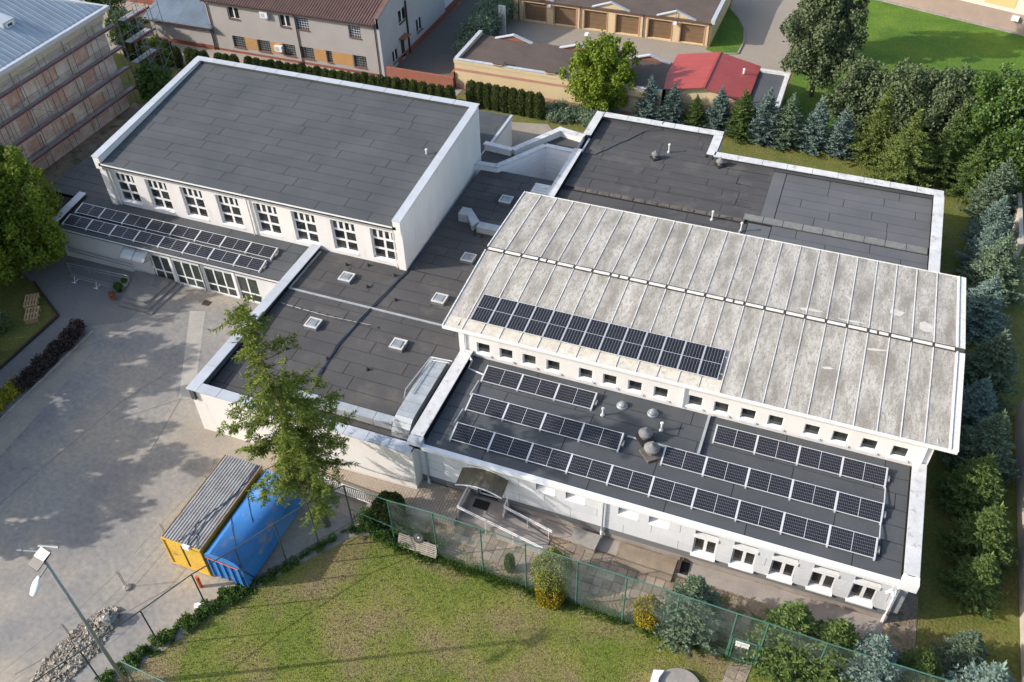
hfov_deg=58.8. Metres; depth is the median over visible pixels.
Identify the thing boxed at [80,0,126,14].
leafy tree
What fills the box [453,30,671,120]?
garage block
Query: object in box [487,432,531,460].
solar panel
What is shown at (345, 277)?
skylight
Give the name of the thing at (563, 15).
garage door
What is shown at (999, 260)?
spruce
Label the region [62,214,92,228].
solar panel
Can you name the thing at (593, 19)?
garage door
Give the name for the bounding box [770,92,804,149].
spruce
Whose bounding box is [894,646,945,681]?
bush
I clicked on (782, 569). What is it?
window
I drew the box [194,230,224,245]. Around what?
solar panel
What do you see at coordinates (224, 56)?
clipped thuja
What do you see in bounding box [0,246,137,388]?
block paving
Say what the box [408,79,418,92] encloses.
clipped thuja
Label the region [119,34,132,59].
clipped thuja
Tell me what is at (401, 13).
window
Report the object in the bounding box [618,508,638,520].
window
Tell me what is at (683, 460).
solar panel
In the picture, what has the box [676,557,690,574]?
light well
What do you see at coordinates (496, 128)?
annex
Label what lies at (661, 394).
window
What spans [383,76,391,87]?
clipped thuja
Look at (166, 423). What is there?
yard joint
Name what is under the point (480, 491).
door
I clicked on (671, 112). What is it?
spruce
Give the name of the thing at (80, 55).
bricked window
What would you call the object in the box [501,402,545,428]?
solar panel
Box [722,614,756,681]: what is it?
gate path
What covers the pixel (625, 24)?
garage door
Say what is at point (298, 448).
larch tree
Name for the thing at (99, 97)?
bricked window
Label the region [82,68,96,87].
bricked window
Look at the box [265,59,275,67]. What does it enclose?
clipped thuja
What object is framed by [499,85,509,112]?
clipped thuja
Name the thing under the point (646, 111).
spruce
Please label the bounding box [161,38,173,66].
clipped thuja
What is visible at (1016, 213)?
boundary wall
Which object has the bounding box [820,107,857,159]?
spruce
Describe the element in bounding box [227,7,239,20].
window
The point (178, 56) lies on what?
clipped thuja
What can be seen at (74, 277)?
bicycle rack
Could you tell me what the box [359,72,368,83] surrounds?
clipped thuja
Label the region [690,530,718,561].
window
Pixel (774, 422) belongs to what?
window
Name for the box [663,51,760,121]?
red roof garage
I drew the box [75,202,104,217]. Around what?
solar panel
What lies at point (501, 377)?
solar panel
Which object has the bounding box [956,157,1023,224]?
spruce
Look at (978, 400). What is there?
spruce
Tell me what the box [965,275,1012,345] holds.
spruce
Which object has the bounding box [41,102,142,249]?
building site ground
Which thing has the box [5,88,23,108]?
bricked window
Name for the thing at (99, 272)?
ramp railing
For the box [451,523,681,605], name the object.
slab path
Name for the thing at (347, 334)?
roof cable
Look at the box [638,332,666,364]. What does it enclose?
solar panel
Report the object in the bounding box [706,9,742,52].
verge
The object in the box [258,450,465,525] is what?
paved ramp
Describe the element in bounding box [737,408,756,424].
window
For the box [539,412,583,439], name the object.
solar panel
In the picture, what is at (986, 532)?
bush
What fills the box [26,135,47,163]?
bricked window
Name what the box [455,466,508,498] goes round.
brown canopy
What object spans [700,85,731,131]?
spruce
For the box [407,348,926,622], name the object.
front wing
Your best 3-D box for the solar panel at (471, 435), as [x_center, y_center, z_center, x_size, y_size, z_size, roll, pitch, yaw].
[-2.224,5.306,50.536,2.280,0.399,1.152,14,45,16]
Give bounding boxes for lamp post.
[16,544,127,681]
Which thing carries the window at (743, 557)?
in the front wing at (649, 429)
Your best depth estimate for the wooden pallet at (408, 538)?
49.74 m
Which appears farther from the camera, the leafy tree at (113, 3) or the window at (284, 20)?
the leafy tree at (113, 3)
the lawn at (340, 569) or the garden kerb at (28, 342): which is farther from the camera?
the garden kerb at (28, 342)
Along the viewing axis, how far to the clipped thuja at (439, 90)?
83.99 m
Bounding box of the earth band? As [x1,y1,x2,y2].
[509,510,882,634]
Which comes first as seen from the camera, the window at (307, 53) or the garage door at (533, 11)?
the window at (307, 53)
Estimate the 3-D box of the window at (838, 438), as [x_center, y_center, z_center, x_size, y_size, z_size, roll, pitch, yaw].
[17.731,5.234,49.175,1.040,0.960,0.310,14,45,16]
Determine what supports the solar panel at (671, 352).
on the assembly hall
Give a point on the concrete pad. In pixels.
(656, 565)
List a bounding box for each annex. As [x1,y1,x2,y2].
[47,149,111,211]
[479,110,512,154]
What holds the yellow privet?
on the yard at (100, 501)
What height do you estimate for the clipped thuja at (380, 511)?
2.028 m
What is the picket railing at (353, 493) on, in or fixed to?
on the wall apron
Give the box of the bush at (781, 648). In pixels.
[735,599,821,681]
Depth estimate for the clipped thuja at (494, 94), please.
83.68 m
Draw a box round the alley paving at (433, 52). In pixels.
[396,0,512,93]
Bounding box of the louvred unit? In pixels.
[530,183,550,194]
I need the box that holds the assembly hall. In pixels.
[442,191,965,465]
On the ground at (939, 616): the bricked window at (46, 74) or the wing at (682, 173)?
the wing at (682, 173)
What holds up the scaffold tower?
on the back paving at (523, 132)
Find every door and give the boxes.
[147,254,174,280]
[166,541,189,566]
[400,40,404,57]
[479,490,497,497]
[525,2,545,21]
[555,6,575,25]
[585,10,606,29]
[616,14,638,34]
[648,19,671,38]
[680,23,704,43]
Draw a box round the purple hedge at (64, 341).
[9,318,86,392]
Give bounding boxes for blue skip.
[204,470,303,586]
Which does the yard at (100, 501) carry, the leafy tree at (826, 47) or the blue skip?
the blue skip
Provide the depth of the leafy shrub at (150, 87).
84.68 m
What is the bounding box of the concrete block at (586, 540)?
[571,527,600,553]
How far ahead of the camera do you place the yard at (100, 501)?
53.00 m
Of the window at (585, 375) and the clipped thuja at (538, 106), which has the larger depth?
the clipped thuja at (538, 106)
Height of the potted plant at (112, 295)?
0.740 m
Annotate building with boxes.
[0,0,129,178]
[51,191,308,303]
[186,170,563,488]
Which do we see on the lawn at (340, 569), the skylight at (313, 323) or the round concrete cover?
the round concrete cover
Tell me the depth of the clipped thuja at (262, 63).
88.67 m
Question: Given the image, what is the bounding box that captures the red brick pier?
[451,68,455,86]
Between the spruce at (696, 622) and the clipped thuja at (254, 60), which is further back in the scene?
the clipped thuja at (254, 60)
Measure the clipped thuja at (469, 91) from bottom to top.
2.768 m
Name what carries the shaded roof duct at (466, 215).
on the building at (365, 367)
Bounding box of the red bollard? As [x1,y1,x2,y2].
[195,575,202,587]
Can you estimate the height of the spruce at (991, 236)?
4.566 m
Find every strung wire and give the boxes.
[0,476,205,672]
[12,543,160,681]
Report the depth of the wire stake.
48.47 m
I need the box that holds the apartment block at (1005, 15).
[878,0,1023,35]
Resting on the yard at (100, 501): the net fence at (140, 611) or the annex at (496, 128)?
the net fence at (140, 611)
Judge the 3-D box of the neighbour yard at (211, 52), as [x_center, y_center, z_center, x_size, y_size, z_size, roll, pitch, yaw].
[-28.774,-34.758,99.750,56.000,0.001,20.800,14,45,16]
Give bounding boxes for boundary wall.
[1010,189,1023,261]
[1014,398,1023,681]
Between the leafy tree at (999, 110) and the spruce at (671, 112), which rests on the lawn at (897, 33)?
the leafy tree at (999, 110)
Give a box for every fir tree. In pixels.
[842,81,899,171]
[861,106,941,187]
[917,102,973,192]
[941,136,990,205]
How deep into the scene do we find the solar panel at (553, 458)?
49.27 m
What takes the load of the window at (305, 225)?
in the sports hall
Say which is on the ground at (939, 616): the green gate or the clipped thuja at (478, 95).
the clipped thuja at (478, 95)
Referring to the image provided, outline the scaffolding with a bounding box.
[0,13,144,169]
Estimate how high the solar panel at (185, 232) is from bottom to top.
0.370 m
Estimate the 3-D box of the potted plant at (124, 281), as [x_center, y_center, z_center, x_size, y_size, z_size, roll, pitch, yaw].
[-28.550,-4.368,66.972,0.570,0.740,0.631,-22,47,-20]
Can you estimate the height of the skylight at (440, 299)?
0.300 m
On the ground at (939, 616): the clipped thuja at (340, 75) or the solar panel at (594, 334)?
the clipped thuja at (340, 75)
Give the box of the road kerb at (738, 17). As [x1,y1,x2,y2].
[725,8,744,53]
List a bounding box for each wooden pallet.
[23,293,39,309]
[23,306,40,323]
[398,532,416,550]
[416,541,437,558]
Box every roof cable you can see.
[316,243,430,379]
[581,121,664,154]
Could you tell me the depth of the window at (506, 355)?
54.57 m
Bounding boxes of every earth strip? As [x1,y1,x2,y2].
[399,508,911,658]
[887,589,918,652]
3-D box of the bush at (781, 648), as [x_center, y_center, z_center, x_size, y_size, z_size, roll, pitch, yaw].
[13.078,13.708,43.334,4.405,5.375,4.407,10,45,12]
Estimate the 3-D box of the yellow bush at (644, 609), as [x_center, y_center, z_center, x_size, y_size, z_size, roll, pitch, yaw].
[6.897,13.645,45.966,1.679,2.080,1.628,14,45,16]
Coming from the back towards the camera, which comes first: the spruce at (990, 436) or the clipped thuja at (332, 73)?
the clipped thuja at (332, 73)
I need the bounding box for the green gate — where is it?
[726,635,760,665]
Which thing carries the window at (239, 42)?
in the grey house at (374, 37)
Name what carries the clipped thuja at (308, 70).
on the ground at (939, 616)
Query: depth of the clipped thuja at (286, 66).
88.14 m
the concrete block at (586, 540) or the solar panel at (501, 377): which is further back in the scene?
the solar panel at (501, 377)
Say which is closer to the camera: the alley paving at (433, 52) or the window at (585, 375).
the window at (585, 375)
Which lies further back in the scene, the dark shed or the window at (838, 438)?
the dark shed
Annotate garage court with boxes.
[493,17,733,89]
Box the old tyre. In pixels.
[413,532,424,542]
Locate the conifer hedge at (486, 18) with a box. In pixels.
[451,0,517,52]
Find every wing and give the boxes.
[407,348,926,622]
[546,111,943,272]
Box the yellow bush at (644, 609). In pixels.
[633,594,665,630]
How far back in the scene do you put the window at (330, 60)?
91.06 m
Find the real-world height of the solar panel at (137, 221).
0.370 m
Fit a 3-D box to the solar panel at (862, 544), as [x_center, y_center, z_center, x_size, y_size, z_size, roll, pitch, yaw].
[16.898,9.984,44.966,2.480,0.399,1.152,14,45,16]
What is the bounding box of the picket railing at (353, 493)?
[318,477,375,503]
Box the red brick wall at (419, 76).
[386,66,454,88]
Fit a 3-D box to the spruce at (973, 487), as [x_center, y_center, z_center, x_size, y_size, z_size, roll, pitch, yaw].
[25.423,7.539,49.853,4.115,4.837,4.112,-31,51,-28]
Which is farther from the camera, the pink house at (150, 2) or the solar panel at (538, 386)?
the pink house at (150, 2)
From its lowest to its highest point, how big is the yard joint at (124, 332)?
0.001 m
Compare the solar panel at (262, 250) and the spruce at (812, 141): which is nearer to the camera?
the solar panel at (262, 250)
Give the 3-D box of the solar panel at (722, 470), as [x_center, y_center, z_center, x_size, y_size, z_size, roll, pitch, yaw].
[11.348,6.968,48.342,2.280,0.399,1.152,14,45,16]
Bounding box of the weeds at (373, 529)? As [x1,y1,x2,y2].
[353,506,447,559]
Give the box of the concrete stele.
[498,5,505,34]
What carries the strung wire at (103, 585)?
attached to the wire stake
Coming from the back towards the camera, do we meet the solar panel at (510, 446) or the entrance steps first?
the entrance steps
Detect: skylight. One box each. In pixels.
[303,316,322,331]
[338,271,355,284]
[388,337,407,352]
[431,292,448,306]
[460,252,476,264]
[498,195,513,205]
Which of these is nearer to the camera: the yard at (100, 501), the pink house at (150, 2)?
the yard at (100, 501)
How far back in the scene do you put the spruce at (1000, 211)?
66.41 m
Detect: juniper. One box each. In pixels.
[544,99,617,126]
[613,109,640,117]
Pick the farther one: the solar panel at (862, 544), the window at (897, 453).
the window at (897, 453)
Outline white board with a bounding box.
[194,602,201,608]
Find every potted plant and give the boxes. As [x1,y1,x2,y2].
[108,291,115,300]
[111,281,122,292]
[121,278,127,286]
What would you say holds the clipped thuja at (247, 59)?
on the ground at (939, 616)
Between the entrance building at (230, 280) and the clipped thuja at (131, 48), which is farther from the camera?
the clipped thuja at (131, 48)
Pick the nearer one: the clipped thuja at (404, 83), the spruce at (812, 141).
the spruce at (812, 141)
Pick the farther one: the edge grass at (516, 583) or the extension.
the extension
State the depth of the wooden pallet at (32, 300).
65.64 m
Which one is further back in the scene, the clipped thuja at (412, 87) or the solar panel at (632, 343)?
the clipped thuja at (412, 87)
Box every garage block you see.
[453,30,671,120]
[513,0,730,46]
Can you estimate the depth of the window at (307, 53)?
91.72 m
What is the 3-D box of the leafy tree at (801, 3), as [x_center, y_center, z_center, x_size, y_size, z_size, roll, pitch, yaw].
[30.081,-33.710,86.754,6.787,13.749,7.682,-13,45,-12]
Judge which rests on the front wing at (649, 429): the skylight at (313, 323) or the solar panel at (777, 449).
the solar panel at (777, 449)
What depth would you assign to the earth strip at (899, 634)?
47.58 m
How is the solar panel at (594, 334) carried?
on the assembly hall
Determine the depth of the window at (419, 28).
94.53 m
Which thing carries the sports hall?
on the ground at (939, 616)
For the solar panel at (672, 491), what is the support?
on the front wing at (649, 429)
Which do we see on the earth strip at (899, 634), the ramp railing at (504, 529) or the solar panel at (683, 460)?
the ramp railing at (504, 529)
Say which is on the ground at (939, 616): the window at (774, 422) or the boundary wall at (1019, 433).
the boundary wall at (1019, 433)
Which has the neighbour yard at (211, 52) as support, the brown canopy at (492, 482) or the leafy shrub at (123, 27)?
the leafy shrub at (123, 27)
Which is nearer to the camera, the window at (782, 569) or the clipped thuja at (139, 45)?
the window at (782, 569)
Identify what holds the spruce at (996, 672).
on the ground at (939, 616)
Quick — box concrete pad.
[614,542,677,581]
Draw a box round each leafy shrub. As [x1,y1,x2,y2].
[0,306,13,337]
[104,6,146,49]
[133,57,171,103]
[144,33,172,74]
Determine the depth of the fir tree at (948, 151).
72.76 m
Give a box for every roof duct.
[268,385,395,429]
[392,356,451,439]
[458,207,499,235]
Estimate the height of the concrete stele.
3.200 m
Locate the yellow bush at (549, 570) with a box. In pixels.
[530,547,573,593]
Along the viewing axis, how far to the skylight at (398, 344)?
56.77 m
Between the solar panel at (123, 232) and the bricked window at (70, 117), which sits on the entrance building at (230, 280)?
the solar panel at (123, 232)
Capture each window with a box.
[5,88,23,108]
[16,111,34,132]
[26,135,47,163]
[40,67,57,86]
[49,89,66,109]
[59,113,78,139]
[73,46,88,65]
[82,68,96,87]
[90,92,107,117]
[114,172,142,205]
[146,179,174,212]
[172,260,204,288]
[181,187,208,220]
[203,268,237,296]
[217,195,244,228]
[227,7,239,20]
[233,36,246,48]
[236,276,261,302]
[255,203,281,237]
[258,40,271,53]
[279,15,290,28]
[283,44,296,57]
[292,211,319,244]
[296,17,309,31]
[301,47,314,60]
[327,51,332,63]
[331,220,358,254]
[349,25,360,39]
[354,55,367,68]
[371,228,397,263]
[392,48,399,64]
[398,6,406,24]
[416,16,423,33]
[475,342,491,357]
[498,348,513,363]
[521,354,536,369]
[536,484,554,496]
[544,360,560,375]
[565,492,584,505]
[576,368,593,383]
[600,374,617,389]
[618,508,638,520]
[625,380,642,395]
[648,516,669,529]
[651,386,668,402]
[685,395,703,410]
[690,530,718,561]
[711,401,729,417]
[728,542,758,573]
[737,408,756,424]
[764,415,784,430]
[766,553,797,584]
[800,424,820,440]
[805,565,838,596]
[828,431,849,447]
[845,577,880,608]
[857,438,878,454]
[887,446,909,462]
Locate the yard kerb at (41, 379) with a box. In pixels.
[0,330,92,420]
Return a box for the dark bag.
[100,610,119,625]
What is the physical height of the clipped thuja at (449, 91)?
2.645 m
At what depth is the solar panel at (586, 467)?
48.66 m
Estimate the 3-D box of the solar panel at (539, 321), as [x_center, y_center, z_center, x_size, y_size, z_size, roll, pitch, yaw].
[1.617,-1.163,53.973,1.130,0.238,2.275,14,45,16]
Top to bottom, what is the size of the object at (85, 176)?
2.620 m
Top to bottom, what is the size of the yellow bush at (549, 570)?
2.700 m
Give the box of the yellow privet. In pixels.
[0,376,24,413]
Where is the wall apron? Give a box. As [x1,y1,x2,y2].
[169,416,394,532]
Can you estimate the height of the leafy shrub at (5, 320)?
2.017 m
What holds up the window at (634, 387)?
in the assembly hall
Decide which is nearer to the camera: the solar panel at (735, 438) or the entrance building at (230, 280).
the solar panel at (735, 438)
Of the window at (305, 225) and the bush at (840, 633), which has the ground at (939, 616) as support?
the bush at (840, 633)
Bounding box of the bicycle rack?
[69,274,115,291]
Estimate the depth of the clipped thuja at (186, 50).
91.01 m
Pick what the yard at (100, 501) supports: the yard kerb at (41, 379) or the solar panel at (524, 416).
the yard kerb at (41, 379)
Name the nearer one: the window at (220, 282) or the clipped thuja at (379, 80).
the window at (220, 282)
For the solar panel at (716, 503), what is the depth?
46.81 m
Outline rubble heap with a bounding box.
[30,606,120,681]
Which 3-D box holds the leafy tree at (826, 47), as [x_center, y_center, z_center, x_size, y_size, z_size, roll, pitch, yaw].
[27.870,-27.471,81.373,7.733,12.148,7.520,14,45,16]
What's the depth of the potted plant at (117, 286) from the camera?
66.31 m
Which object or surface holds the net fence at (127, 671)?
on the lawn at (340, 569)
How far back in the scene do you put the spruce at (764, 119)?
78.19 m
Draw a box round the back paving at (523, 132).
[141,101,551,146]
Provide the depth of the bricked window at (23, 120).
76.10 m
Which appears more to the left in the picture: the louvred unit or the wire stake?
the wire stake
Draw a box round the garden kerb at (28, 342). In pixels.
[0,281,58,369]
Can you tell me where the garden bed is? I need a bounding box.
[0,267,55,364]
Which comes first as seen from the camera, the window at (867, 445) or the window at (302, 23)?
the window at (867, 445)
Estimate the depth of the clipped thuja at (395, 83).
85.06 m
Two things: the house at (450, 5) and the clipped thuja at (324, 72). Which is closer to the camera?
the clipped thuja at (324, 72)
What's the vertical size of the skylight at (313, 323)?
0.300 m
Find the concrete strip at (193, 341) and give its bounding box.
[179,311,204,398]
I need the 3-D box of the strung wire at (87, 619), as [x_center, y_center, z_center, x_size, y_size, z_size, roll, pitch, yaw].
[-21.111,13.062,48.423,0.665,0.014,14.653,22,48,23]
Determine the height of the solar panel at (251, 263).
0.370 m
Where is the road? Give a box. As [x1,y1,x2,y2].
[705,0,799,74]
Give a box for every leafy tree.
[0,140,68,285]
[0,143,44,185]
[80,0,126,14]
[557,29,641,112]
[778,0,869,96]
[794,0,855,30]
[821,53,890,132]
[862,57,939,139]
[917,62,979,145]
[948,62,1023,170]
[972,117,1023,197]
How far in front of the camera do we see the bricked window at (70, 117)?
80.51 m
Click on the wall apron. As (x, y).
(193, 434)
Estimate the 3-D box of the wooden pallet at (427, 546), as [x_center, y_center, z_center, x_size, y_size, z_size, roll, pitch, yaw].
[-4.620,11.286,49.444,1.200,0.790,0.113,14,17,16]
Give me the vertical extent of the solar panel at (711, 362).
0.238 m
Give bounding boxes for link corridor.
[475,127,585,180]
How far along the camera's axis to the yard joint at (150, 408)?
58.12 m
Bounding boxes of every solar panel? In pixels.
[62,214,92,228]
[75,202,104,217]
[85,219,115,234]
[98,208,127,222]
[108,225,139,240]
[121,213,151,228]
[132,230,163,246]
[145,219,175,234]
[157,236,188,252]
[169,224,200,239]
[182,242,213,258]
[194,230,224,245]
[207,248,238,264]
[219,236,250,251]
[233,254,266,272]
[244,242,278,259]
[449,422,493,449]
[465,393,507,418]
[470,294,500,323]
[480,365,522,389]
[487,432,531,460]
[488,298,518,327]
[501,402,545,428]
[506,302,535,332]
[516,374,558,398]
[524,306,553,336]
[526,443,571,471]
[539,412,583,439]
[542,310,572,341]
[553,383,597,410]
[561,314,590,345]
[565,453,611,482]
[578,423,624,452]
[580,319,609,350]
[599,323,628,355]
[606,464,652,494]
[618,327,646,359]
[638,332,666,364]
[648,476,695,506]
[657,336,685,369]
[660,445,706,474]
[677,341,705,374]
[690,488,738,518]
[697,345,725,379]
[701,456,748,485]
[712,424,757,452]
[734,500,783,531]
[744,467,792,497]
[753,435,799,463]
[779,512,829,544]
[788,479,837,510]
[796,445,842,474]
[826,524,879,560]
[833,491,885,524]
[839,456,889,487]
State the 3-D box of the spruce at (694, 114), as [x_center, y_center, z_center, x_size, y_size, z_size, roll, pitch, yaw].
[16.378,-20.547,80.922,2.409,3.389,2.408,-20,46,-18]
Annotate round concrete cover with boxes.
[658,668,699,681]
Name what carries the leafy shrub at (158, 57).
on the ground at (939, 616)
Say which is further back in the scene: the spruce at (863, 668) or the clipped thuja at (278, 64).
the clipped thuja at (278, 64)
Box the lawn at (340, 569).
[113,532,794,681]
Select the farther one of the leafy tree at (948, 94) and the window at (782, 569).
the leafy tree at (948, 94)
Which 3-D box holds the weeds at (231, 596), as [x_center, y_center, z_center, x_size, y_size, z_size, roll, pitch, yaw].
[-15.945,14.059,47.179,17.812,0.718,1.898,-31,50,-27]
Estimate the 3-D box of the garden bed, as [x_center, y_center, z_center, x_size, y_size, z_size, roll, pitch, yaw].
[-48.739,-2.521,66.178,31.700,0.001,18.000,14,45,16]
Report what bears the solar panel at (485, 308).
on the assembly hall
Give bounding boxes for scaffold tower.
[109,0,177,93]
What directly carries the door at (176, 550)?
in the yellow container
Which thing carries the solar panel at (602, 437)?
on the front wing at (649, 429)
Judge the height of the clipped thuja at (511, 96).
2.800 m
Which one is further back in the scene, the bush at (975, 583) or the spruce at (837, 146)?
the spruce at (837, 146)
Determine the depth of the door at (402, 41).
92.26 m
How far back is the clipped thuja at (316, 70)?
87.17 m
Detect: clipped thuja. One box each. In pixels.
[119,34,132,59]
[126,35,137,59]
[134,33,143,60]
[140,37,149,61]
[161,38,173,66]
[170,45,183,67]
[183,47,192,64]
[190,48,198,60]
[198,49,209,57]
[213,52,220,58]
[220,53,228,60]
[228,54,239,62]
[243,55,251,64]
[251,57,260,65]
[258,59,265,66]
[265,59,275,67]
[273,60,283,69]
[282,62,291,70]
[289,63,297,71]
[296,62,305,73]
[304,66,313,74]
[312,65,320,75]
[320,67,329,77]
[328,69,336,78]
[336,70,344,79]
[343,71,352,81]
[351,72,360,82]
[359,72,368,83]
[367,74,375,85]
[371,490,405,526]
[375,74,384,86]
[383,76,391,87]
[390,76,401,89]
[400,77,409,91]
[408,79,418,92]
[417,80,427,93]
[426,82,435,95]
[434,84,445,97]
[444,84,455,99]
[465,79,475,102]
[473,81,484,108]
[482,82,492,109]
[490,84,500,111]
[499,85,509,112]
[503,552,515,572]
[507,87,518,114]
[515,89,525,116]
[524,90,535,117]
[532,91,545,119]
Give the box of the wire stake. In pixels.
[117,573,131,590]
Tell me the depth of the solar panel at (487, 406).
52.10 m
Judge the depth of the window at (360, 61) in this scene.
90.10 m
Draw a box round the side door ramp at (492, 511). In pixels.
[456,489,549,553]
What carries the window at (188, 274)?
in the entrance building at (230, 280)
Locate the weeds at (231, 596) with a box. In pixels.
[94,524,355,681]
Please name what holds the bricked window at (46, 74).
in the brick building at (31, 31)
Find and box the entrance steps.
[117,270,182,314]
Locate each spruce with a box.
[631,75,663,119]
[652,572,735,655]
[658,83,685,124]
[683,94,707,127]
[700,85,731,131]
[724,89,756,141]
[746,88,780,148]
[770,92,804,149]
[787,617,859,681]
[794,97,832,155]
[816,629,907,681]
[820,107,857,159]
[928,629,990,681]
[930,452,1008,523]
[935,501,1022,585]
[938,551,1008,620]
[939,409,1020,492]
[940,656,1015,681]
[952,220,1004,273]
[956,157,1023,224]
[957,231,1023,315]
[959,195,1018,247]
[960,376,998,440]
[962,328,1020,412]
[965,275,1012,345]
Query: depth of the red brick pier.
87.32 m
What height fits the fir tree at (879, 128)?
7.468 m
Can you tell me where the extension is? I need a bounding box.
[144,0,214,49]
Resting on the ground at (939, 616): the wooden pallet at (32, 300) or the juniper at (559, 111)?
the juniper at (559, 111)
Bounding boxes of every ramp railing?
[66,262,130,283]
[457,486,551,553]
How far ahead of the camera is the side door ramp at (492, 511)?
50.79 m
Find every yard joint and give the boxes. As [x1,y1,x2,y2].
[1,403,119,502]
[16,583,177,673]
[66,312,179,353]
[116,398,182,419]
[120,353,196,402]
[150,395,182,451]
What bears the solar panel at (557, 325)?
on the assembly hall
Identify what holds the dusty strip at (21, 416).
on the yard at (100, 501)
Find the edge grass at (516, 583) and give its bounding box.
[394,543,792,680]
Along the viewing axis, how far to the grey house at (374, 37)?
90.36 m
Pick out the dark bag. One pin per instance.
(110, 617)
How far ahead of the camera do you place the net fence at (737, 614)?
44.38 m
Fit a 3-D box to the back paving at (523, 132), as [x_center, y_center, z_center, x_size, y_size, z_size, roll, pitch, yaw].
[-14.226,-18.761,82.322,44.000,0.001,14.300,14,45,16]
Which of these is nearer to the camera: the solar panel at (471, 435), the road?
the solar panel at (471, 435)
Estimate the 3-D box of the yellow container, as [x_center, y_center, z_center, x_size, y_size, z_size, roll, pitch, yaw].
[-16.328,9.563,50.407,2.470,2.460,6.120,14,45,16]
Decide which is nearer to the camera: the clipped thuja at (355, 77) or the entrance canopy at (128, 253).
the entrance canopy at (128, 253)
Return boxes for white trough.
[650,670,663,681]
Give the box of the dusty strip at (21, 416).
[0,336,93,454]
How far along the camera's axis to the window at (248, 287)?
64.77 m
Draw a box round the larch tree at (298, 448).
[208,294,359,534]
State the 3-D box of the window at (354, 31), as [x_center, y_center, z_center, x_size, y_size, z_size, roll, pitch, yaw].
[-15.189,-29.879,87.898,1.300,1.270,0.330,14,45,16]
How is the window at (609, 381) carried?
in the assembly hall
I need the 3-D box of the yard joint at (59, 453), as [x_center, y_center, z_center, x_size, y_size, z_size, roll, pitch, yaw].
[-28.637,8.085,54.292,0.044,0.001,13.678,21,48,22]
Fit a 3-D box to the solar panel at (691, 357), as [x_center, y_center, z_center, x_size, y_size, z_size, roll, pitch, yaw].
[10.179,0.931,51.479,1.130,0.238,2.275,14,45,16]
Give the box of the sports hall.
[91,56,480,270]
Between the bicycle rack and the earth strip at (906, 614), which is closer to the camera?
the earth strip at (906, 614)
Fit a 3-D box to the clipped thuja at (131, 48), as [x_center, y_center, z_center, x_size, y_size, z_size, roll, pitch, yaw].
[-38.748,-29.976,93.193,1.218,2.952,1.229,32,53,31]
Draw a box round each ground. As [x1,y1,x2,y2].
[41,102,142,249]
[113,0,1023,681]
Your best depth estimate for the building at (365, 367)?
58.07 m
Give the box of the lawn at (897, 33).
[780,0,1023,165]
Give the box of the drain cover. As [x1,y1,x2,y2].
[201,300,211,305]
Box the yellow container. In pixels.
[160,454,263,575]
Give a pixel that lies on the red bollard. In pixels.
(198, 581)
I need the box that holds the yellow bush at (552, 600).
[535,585,566,609]
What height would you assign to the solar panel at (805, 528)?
0.399 m
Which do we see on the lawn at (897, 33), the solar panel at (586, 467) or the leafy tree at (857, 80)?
the leafy tree at (857, 80)
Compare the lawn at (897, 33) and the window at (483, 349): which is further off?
the lawn at (897, 33)
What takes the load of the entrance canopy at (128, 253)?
attached to the entrance building at (230, 280)
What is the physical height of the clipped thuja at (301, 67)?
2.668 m
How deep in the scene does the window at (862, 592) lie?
45.69 m
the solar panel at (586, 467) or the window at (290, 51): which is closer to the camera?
the solar panel at (586, 467)
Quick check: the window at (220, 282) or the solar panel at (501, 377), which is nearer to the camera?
the solar panel at (501, 377)
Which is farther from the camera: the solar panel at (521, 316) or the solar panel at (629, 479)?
the solar panel at (521, 316)
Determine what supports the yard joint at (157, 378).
on the yard at (100, 501)
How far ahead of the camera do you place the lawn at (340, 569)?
46.17 m
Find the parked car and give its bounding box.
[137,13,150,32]
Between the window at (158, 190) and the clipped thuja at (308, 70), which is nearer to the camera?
the window at (158, 190)
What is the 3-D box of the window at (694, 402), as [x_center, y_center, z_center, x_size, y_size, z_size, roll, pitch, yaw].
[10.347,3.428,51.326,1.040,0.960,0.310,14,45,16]
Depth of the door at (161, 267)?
66.87 m
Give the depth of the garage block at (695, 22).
94.74 m
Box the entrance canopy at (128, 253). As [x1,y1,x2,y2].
[119,246,152,262]
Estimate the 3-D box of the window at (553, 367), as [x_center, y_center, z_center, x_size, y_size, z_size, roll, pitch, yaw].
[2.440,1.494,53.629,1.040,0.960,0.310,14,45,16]
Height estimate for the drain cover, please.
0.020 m
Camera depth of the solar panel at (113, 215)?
67.90 m
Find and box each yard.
[0,284,389,681]
[78,0,461,95]
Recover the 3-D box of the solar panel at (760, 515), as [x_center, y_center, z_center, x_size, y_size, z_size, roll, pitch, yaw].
[12.576,8.927,46.225,2.280,0.399,1.152,14,45,16]
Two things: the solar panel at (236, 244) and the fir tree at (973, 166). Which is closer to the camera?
the solar panel at (236, 244)
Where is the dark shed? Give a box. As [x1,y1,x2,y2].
[748,68,790,121]
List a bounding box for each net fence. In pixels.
[33,485,353,681]
[120,661,164,681]
[344,485,953,681]
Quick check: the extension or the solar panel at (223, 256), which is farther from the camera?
the extension
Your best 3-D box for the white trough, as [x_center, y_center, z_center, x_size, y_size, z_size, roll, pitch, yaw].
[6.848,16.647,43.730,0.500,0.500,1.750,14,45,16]
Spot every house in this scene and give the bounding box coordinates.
[123,0,153,4]
[200,0,445,76]
[445,0,461,15]
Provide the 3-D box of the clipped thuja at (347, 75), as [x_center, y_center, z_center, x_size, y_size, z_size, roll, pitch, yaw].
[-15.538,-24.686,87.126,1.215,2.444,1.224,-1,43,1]

